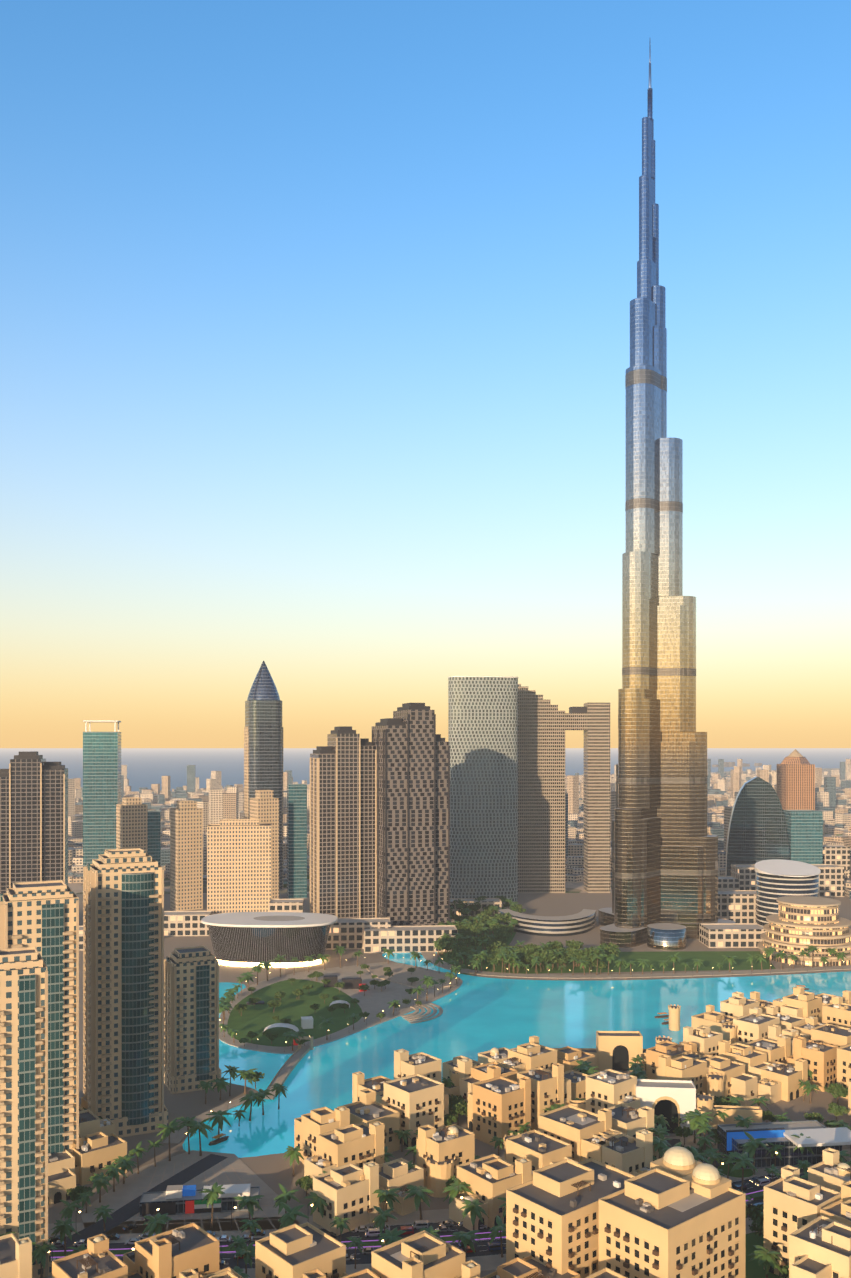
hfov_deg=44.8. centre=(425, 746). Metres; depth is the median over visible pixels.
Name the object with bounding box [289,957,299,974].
palm
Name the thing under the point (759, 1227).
tree
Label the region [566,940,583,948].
tree
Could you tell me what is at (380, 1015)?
tree
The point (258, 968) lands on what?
palm
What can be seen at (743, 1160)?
palm
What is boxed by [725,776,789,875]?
arched glass tower
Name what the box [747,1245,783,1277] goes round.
palm
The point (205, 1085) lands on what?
palm
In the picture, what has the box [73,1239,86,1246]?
vehicle
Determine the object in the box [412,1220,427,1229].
vehicle
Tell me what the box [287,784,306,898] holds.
tower glass
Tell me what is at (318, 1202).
palm
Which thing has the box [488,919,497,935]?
palm
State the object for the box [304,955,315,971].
palm
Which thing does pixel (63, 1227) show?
palm
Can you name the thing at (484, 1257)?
boulevard
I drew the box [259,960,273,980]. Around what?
palm
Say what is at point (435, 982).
palm
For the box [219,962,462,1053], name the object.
burj park island
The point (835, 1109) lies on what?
tree
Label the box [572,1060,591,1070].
palm
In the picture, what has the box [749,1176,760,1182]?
vehicle
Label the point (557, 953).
palm
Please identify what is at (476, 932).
tree
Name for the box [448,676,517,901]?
slab tower
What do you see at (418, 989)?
palm
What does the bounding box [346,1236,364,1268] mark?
palm
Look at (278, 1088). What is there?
palm
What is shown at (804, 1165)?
palm
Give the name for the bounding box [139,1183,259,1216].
flag pavilion
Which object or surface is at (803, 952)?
palm
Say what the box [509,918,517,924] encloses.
palm
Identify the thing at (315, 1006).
tree
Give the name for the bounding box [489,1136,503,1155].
palm
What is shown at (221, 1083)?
palm
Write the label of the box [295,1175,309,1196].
tree
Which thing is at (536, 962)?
palm
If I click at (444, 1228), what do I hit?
vehicle
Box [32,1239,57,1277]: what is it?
palm
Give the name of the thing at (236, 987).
palm
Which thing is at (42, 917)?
residence tower
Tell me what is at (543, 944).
palm
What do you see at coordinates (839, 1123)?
palm
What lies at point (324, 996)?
tree
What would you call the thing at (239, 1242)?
palm
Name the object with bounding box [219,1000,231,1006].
palm
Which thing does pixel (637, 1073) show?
palm
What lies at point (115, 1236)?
vehicle
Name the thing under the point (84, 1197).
palm
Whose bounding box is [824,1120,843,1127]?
tree
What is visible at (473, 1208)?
palm
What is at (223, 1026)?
palm
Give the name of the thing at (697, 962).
palm
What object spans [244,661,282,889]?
skyscraper
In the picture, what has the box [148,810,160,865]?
tower glass
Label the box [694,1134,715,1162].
palm
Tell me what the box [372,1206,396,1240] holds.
palm
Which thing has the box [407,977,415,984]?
tree
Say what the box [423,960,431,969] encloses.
palm
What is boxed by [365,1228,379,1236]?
vehicle
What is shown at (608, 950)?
tree
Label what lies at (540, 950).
tree
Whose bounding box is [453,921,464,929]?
tree
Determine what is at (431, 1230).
palm
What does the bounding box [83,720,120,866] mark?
slim glass tower
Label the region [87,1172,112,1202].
palm
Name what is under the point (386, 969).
tree
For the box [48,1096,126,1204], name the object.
old town
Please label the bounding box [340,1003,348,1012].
tree
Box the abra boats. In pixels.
[208,985,808,1145]
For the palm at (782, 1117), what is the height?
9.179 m
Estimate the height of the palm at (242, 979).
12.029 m
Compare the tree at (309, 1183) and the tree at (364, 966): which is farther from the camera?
the tree at (364, 966)
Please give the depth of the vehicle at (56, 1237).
369.67 m
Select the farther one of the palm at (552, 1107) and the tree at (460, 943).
the tree at (460, 943)
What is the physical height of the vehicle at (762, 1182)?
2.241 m
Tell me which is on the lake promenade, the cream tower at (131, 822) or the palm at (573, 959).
the palm at (573, 959)
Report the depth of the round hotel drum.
989.09 m
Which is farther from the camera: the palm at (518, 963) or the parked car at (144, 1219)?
the palm at (518, 963)
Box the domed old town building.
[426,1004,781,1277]
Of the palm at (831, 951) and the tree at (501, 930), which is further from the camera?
the tree at (501, 930)
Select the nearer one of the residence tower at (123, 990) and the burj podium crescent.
the residence tower at (123, 990)
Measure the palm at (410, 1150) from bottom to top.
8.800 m
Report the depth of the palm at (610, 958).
797.49 m
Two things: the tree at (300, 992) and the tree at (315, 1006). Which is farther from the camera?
the tree at (300, 992)
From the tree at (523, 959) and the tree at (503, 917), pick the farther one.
the tree at (503, 917)
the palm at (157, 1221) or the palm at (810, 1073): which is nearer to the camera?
the palm at (157, 1221)
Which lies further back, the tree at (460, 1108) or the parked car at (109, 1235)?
the tree at (460, 1108)
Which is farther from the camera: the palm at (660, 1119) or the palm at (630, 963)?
the palm at (630, 963)
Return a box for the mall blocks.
[699,845,849,947]
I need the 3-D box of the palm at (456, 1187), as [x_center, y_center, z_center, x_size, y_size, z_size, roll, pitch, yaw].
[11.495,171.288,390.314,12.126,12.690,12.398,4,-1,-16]
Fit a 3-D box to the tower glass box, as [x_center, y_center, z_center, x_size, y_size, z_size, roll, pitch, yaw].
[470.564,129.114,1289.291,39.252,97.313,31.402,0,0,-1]
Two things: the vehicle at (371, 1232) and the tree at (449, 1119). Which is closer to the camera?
the vehicle at (371, 1232)
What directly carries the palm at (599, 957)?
on the lake promenade
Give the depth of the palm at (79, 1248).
344.22 m
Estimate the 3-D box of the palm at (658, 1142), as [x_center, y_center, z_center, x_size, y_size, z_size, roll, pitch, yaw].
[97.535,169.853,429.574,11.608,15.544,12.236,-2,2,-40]
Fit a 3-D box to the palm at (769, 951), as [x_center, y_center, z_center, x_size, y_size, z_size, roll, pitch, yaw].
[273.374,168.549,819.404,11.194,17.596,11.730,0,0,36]
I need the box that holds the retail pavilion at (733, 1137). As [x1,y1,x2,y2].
[717,1120,850,1168]
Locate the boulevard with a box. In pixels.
[43,1135,850,1277]
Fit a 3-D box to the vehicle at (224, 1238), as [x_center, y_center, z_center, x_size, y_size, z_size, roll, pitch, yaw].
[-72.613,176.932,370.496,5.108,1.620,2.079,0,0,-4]
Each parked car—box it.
[105,1233,112,1239]
[122,1223,137,1231]
[142,1214,154,1221]
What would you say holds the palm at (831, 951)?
on the lake promenade
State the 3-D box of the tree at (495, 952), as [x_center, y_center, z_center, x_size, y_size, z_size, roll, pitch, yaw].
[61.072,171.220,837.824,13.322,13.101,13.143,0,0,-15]
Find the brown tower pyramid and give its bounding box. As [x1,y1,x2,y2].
[777,749,814,809]
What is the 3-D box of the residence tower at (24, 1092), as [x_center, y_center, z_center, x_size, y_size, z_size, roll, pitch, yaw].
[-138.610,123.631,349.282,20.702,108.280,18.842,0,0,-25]
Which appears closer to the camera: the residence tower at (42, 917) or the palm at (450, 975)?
the residence tower at (42, 917)
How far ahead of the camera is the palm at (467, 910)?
1057.20 m
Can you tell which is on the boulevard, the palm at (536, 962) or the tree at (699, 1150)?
the tree at (699, 1150)
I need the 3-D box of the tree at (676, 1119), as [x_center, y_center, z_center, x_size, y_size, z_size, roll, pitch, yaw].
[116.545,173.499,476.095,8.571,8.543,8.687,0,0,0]
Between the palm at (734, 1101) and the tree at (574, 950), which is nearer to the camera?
the palm at (734, 1101)
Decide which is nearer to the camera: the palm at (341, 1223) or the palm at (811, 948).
the palm at (341, 1223)
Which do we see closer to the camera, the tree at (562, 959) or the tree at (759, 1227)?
the tree at (759, 1227)
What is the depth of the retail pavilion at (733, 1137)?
438.43 m
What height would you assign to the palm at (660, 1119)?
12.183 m
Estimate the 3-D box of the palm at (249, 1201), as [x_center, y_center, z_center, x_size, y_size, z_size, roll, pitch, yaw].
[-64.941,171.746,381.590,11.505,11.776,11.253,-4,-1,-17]
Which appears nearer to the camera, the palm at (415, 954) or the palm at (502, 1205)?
the palm at (502, 1205)
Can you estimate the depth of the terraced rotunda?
847.73 m
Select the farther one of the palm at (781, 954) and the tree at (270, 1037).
the palm at (781, 954)
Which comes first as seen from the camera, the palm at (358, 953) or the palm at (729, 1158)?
the palm at (729, 1158)
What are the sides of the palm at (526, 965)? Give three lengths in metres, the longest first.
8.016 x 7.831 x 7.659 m
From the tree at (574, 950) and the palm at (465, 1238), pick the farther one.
the tree at (574, 950)
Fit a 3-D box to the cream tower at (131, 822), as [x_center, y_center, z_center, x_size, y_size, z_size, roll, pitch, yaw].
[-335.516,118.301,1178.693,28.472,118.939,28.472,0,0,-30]
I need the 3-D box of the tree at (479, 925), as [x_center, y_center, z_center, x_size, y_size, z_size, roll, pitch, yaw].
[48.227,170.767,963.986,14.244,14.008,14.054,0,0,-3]
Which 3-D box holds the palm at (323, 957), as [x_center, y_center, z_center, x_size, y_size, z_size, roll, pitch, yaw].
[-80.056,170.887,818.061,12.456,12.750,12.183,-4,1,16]
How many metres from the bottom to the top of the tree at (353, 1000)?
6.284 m
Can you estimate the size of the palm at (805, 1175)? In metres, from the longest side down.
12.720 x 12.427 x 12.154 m
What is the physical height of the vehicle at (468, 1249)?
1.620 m
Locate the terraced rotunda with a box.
[758,896,850,965]
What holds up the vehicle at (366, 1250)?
on the boulevard
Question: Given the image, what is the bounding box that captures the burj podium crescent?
[498,909,595,935]
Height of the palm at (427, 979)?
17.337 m
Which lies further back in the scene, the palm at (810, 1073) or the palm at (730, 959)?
the palm at (730, 959)
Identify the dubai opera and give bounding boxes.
[201,912,337,966]
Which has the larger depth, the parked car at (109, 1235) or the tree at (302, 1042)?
the tree at (302, 1042)
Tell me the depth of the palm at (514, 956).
802.76 m
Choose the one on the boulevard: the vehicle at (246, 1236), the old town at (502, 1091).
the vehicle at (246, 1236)
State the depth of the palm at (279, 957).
791.32 m
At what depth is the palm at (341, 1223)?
366.04 m
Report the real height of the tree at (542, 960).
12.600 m
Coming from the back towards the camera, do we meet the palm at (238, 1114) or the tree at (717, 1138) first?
the palm at (238, 1114)
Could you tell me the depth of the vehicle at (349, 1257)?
356.24 m
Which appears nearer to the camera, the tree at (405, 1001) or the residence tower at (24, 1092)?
the residence tower at (24, 1092)
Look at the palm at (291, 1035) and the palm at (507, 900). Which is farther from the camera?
the palm at (507, 900)
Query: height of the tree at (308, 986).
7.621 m
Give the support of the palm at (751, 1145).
on the boulevard
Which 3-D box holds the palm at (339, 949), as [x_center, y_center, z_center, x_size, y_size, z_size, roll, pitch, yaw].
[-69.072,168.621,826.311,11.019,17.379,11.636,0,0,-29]
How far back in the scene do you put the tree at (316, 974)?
775.32 m
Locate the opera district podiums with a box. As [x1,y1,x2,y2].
[79,898,501,952]
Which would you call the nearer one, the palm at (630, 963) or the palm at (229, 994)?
the palm at (229, 994)
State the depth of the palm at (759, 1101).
492.64 m
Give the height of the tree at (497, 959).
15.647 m
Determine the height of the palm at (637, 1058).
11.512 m
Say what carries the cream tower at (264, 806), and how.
on the ground at (148, 766)
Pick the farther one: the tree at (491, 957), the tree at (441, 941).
the tree at (441, 941)
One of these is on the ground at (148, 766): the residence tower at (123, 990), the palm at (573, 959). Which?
the residence tower at (123, 990)
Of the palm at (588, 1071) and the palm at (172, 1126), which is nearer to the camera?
the palm at (172, 1126)
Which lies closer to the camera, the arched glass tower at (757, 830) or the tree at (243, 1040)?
the tree at (243, 1040)
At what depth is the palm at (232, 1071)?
523.75 m
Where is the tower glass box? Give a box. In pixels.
[783,810,822,863]
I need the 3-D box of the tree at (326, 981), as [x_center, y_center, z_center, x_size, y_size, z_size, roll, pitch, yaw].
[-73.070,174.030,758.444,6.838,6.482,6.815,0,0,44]
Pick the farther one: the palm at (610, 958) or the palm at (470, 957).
the palm at (470, 957)
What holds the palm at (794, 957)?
on the lake promenade
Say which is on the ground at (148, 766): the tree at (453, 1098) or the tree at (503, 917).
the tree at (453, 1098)
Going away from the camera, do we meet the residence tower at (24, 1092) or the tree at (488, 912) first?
the residence tower at (24, 1092)
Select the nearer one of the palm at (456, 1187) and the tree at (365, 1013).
the palm at (456, 1187)
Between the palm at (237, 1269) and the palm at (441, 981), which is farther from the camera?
the palm at (441, 981)
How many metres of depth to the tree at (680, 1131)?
459.34 m
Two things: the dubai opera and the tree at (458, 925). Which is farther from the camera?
the tree at (458, 925)
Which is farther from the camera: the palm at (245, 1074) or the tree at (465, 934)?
the tree at (465, 934)
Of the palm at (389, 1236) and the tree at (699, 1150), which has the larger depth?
the tree at (699, 1150)
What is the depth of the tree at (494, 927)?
952.65 m
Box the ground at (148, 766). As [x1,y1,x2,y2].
[0,748,850,1277]
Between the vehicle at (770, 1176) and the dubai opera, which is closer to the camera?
the vehicle at (770, 1176)
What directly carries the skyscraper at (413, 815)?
on the ground at (148, 766)
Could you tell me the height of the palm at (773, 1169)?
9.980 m
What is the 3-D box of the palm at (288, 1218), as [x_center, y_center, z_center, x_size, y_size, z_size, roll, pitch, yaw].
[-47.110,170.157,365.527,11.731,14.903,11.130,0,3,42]
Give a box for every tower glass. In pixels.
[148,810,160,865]
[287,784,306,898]
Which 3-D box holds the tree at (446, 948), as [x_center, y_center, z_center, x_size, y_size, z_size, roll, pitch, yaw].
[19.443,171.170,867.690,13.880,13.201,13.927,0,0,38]
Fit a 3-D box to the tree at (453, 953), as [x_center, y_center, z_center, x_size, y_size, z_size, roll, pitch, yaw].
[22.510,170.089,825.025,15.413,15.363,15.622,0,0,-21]
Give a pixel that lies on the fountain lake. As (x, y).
(478, 1015)
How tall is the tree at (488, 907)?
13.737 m
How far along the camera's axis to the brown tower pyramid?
1613.68 m
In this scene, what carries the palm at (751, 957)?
on the lake promenade
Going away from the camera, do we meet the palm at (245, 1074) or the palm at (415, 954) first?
the palm at (245, 1074)
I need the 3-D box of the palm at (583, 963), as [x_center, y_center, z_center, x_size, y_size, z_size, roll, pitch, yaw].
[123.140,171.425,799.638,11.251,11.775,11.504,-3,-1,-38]
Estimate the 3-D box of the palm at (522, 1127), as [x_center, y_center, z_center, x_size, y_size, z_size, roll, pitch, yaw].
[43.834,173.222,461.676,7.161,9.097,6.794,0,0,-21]
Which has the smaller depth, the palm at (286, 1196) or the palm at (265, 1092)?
the palm at (286, 1196)
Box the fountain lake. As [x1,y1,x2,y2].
[183,952,850,1157]
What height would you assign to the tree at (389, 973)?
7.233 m
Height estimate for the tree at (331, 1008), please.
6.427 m
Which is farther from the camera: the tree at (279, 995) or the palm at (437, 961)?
the palm at (437, 961)
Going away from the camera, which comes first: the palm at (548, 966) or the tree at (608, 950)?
the palm at (548, 966)
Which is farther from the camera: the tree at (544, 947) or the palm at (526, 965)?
the tree at (544, 947)
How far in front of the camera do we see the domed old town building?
317.65 m
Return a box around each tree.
[66,1186,91,1209]
[235,1004,246,1015]
[239,1038,249,1046]
[246,1031,258,1042]
[246,1071,264,1088]
[248,987,255,994]
[249,997,260,1007]
[265,1033,277,1043]
[268,1000,280,1012]
[274,993,285,998]
[280,1018,291,1029]
[293,989,303,995]
[295,1040,304,1044]
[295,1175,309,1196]
[303,984,312,989]
[306,1178,312,1190]
[309,1004,319,1009]
[313,971,323,981]
[319,994,329,1002]
[321,979,329,986]
[326,1006,336,1011]
[334,982,344,991]
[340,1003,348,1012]
[350,998,358,1006]
[358,984,369,995]
[359,1011,369,1021]
[360,964,368,972]
[369,980,378,988]
[376,981,386,990]
[376,1012,385,1021]
[383,967,391,970]
[384,971,393,976]
[401,999,410,1003]
[405,988,412,993]
[407,967,415,974]
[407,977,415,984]
[436,937,457,952]
[441,943,456,950]
[444,949,463,965]
[444,1114,457,1125]
[445,1175,455,1186]
[449,1094,463,1114]
[449,1101,467,1124]
[450,913,458,919]
[451,899,467,907]
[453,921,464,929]
[455,940,466,946]
[456,964,465,969]
[457,931,468,940]
[462,915,473,920]
[462,923,470,929]
[464,951,478,965]
[466,904,478,915]
[467,927,482,935]
[471,922,484,936]
[476,913,489,920]
[479,934,493,949]
[480,910,492,917]
[483,905,495,911]
[484,917,500,923]
[485,941,505,951]
[485,954,499,969]
[490,923,505,931]
[492,949,500,954]
[493,895,506,902]
[494,912,511,924]
[494,952,512,972]
[495,929,508,933]
[502,925,514,932]
[503,949,523,957]
[510,904,522,910]
[517,945,537,963]
[518,955,530,968]
[531,955,549,970]
[534,946,550,952]
[534,948,545,965]
[536,949,556,969]
[545,941,562,949]
[549,956,559,969]
[551,948,565,965]
[557,956,567,969]
[560,947,574,962]
[563,952,571,965]
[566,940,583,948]
[567,949,582,966]
[573,951,584,967]
[579,946,602,968]
[579,954,598,972]
[594,961,606,973]
[599,942,618,948]
[603,947,620,962]
[671,1117,685,1123]
[673,1126,692,1144]
[691,1148,705,1156]
[707,1129,716,1144]
[713,1096,730,1104]
[713,1134,721,1144]
[746,1204,763,1233]
[748,1215,763,1235]
[762,1110,776,1121]
[782,1266,788,1277]
[804,1112,823,1122]
[824,1083,847,1104]
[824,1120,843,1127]
[827,1102,849,1119]
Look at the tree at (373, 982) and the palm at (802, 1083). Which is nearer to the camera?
the palm at (802, 1083)
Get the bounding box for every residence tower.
[0,880,78,1154]
[0,947,50,1277]
[83,848,167,1137]
[164,946,220,1093]
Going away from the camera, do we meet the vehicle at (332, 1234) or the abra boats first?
the vehicle at (332, 1234)
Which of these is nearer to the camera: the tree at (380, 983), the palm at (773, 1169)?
the palm at (773, 1169)
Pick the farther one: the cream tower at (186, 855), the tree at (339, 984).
the cream tower at (186, 855)
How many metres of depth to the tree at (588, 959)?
805.33 m
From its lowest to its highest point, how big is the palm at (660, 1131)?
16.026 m
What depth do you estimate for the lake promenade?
801.22 m
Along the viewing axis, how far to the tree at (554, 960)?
817.10 m
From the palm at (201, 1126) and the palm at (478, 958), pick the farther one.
the palm at (478, 958)
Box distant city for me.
[68,759,850,898]
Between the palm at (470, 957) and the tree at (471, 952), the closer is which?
the palm at (470, 957)
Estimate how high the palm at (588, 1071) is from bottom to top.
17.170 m
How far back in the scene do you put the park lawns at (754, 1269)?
836.15 m
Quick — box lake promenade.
[163,952,850,1143]
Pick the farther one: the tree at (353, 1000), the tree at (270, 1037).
the tree at (353, 1000)
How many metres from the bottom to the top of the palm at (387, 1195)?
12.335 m
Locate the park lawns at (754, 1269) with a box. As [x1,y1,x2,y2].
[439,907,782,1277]
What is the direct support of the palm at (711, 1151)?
on the boulevard
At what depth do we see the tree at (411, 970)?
795.93 m
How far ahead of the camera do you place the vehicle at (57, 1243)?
365.95 m
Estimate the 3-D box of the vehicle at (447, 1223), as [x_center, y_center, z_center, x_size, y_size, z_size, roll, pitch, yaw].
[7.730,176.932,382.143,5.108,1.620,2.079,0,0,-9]
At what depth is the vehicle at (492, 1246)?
363.24 m
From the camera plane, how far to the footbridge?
565.44 m
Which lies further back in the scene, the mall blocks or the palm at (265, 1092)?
the mall blocks
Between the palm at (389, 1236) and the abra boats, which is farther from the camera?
the abra boats
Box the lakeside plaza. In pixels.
[50,1150,299,1250]
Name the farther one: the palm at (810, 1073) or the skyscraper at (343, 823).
the skyscraper at (343, 823)
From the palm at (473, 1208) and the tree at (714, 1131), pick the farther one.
the tree at (714, 1131)
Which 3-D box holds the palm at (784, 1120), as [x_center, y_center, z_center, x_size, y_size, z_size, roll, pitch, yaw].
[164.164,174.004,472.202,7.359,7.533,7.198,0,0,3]
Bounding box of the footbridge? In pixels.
[263,1036,312,1099]
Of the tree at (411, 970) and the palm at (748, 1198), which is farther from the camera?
the tree at (411, 970)
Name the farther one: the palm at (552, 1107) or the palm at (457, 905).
the palm at (457, 905)
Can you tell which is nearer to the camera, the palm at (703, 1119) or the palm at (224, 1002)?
the palm at (703, 1119)
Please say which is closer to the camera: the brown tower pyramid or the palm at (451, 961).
the palm at (451, 961)
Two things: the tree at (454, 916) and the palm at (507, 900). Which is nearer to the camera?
the tree at (454, 916)
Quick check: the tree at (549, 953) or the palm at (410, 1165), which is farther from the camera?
the tree at (549, 953)
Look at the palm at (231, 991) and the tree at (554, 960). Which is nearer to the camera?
the palm at (231, 991)
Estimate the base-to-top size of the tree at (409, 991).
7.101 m
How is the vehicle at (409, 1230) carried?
on the boulevard
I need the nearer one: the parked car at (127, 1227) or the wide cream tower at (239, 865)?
the parked car at (127, 1227)
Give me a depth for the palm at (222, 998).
668.65 m
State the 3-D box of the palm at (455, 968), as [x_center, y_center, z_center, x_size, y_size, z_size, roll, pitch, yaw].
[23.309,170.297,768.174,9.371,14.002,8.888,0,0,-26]
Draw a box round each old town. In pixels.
[0,1148,850,1277]
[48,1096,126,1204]
[294,986,850,1235]
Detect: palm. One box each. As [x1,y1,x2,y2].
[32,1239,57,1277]
[51,1218,79,1254]
[58,1199,82,1231]
[67,1243,86,1253]
[77,1190,94,1212]
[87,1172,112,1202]
[92,1205,112,1229]
[100,1162,127,1191]
[113,1154,136,1183]
[128,1141,147,1173]
[142,1213,172,1236]
[147,1139,163,1166]
[156,1118,180,1160]
[177,1116,197,1153]
[185,1117,213,1155]
[197,1081,213,1103]
[198,1182,225,1227]
[206,1110,230,1138]
[211,1077,230,1099]
[219,997,232,1019]
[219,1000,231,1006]
[219,1003,230,1030]
[219,1024,228,1036]
[221,1065,240,1095]
[222,993,234,1007]
[225,988,236,1002]
[226,1235,248,1265]
[228,1028,238,1042]
[232,984,240,997]
[232,1110,245,1125]
[233,1195,262,1219]
[234,1266,249,1277]
[235,1068,256,1093]
[235,1242,254,1273]
[236,976,246,992]
[239,1090,265,1120]
[240,971,254,982]
[240,1218,263,1243]
[251,962,264,984]
[253,1089,274,1114]
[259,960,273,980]
[270,1083,288,1109]
[272,954,285,976]
[273,1184,299,1214]
[278,1202,308,1228]
[283,1146,303,1175]
[284,1031,299,1050]
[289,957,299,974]
[295,1028,305,1037]
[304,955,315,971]
[304,1192,327,1217]
[317,954,329,969]
[319,1016,334,1039]
[330,1216,350,1241]
[333,946,345,967]
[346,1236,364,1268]
[347,1013,359,1029]
[352,950,362,965]
[372,1188,400,1221]
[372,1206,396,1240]
[377,1227,405,1247]
[381,1146,394,1162]
[382,948,395,962]
[387,999,400,1015]
[393,1130,412,1151]
[404,1145,415,1163]
[404,1185,432,1219]
[407,1160,414,1169]
[409,951,421,967]
[411,985,424,1004]
[419,975,433,1000]
[420,1226,441,1238]
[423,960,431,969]
[431,980,439,996]
[434,956,444,972]
[438,979,446,992]
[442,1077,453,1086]
[442,1178,473,1203]
[444,972,456,988]
[447,958,455,971]
[450,1230,480,1252]
[452,965,460,983]
[453,933,463,940]
[455,903,463,916]
[459,1198,488,1234]
[464,908,470,914]
[465,954,479,969]
[470,960,480,974]
[471,954,481,971]
[475,950,488,971]
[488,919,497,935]
[488,960,497,972]
[488,1215,505,1257]
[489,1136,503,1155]
[496,952,508,972]
[497,1198,505,1218]
[504,898,512,908]
[508,954,518,973]
[508,1130,522,1134]
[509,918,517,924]
[509,950,520,971]
[511,960,522,973]
[518,1122,530,1132]
[522,964,530,973]
[530,955,540,972]
[531,959,540,973]
[540,942,549,947]
[543,1105,557,1110]
[544,963,551,971]
[552,949,563,968]
[568,956,578,974]
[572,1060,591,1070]
[576,960,589,974]
[577,1064,598,1074]
[591,953,604,974]
[602,954,615,974]
[614,959,626,974]
[623,960,635,974]
[627,1067,644,1074]
[629,1062,643,1070]
[630,1066,647,1077]
[631,1054,644,1063]
[637,958,648,973]
[648,1124,669,1138]
[653,1136,671,1157]
[654,1114,669,1129]
[659,960,667,973]
[661,1142,684,1154]
[666,952,681,972]
[681,1112,702,1142]
[688,1109,713,1148]
[691,959,703,972]
[691,1146,709,1163]
[693,1122,713,1151]
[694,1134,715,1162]
[704,1147,720,1164]
[706,1152,722,1167]
[713,1109,730,1121]
[721,1153,734,1178]
[722,955,737,971]
[726,1151,757,1191]
[727,1096,743,1105]
[731,1187,751,1206]
[734,1115,754,1127]
[741,1131,770,1174]
[747,953,757,970]
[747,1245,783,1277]
[748,1096,768,1108]
[756,954,766,970]
[763,947,776,969]
[764,1164,779,1181]
[765,1141,785,1166]
[774,950,786,968]
[774,1112,789,1120]
[776,1118,789,1121]
[788,954,798,968]
[791,1133,813,1154]
[795,1160,810,1179]
[798,950,809,967]
[798,1080,809,1100]
[800,1172,807,1180]
[802,1084,820,1103]
[805,945,819,967]
[808,1069,812,1079]
[820,957,828,963]
[822,1150,850,1162]
[826,948,836,965]
[827,1120,848,1127]
[833,952,847,965]
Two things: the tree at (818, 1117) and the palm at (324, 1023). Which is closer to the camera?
the tree at (818, 1117)
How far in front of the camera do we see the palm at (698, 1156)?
417.15 m
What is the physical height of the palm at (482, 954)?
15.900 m
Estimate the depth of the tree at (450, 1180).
405.14 m
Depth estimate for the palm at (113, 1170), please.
410.49 m
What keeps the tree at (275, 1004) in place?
on the burj park island
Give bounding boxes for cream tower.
[116,797,147,853]
[170,800,202,910]
[207,819,271,914]
[250,790,278,898]
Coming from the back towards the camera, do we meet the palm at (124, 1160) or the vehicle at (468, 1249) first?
the palm at (124, 1160)
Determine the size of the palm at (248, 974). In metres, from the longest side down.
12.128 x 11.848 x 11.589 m
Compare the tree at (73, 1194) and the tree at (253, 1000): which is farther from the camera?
the tree at (253, 1000)
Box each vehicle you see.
[49,1235,59,1242]
[51,1240,66,1246]
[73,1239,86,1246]
[111,1233,119,1239]
[125,1238,138,1244]
[139,1232,153,1238]
[217,1235,230,1241]
[240,1235,252,1241]
[251,1229,264,1235]
[326,1232,335,1237]
[346,1254,353,1260]
[355,1225,368,1232]
[362,1247,375,1254]
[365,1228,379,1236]
[398,1226,413,1235]
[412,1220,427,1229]
[436,1225,449,1232]
[439,1220,453,1226]
[461,1246,475,1252]
[487,1242,504,1251]
[732,1183,746,1190]
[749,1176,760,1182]
[755,1178,769,1186]
[765,1173,777,1179]
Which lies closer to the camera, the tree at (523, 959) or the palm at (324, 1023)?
the palm at (324, 1023)
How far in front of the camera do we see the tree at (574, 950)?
831.29 m
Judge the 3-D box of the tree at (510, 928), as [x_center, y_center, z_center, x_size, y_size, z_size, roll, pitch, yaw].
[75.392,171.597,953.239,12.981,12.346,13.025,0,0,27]
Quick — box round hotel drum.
[755,859,820,925]
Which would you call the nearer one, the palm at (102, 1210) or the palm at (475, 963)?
the palm at (102, 1210)
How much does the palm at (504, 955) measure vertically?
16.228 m
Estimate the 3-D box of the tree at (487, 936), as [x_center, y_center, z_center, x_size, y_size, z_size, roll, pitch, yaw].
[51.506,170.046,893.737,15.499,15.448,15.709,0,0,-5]
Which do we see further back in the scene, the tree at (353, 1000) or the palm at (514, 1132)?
the tree at (353, 1000)
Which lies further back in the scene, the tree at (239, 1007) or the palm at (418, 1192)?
the tree at (239, 1007)
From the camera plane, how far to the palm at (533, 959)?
809.45 m
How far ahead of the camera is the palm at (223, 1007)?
641.61 m
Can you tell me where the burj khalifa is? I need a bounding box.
[598,44,735,950]
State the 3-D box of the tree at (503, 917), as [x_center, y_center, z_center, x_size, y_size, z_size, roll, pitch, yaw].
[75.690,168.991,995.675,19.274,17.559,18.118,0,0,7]
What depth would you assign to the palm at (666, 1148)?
414.33 m
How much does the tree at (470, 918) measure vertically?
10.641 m

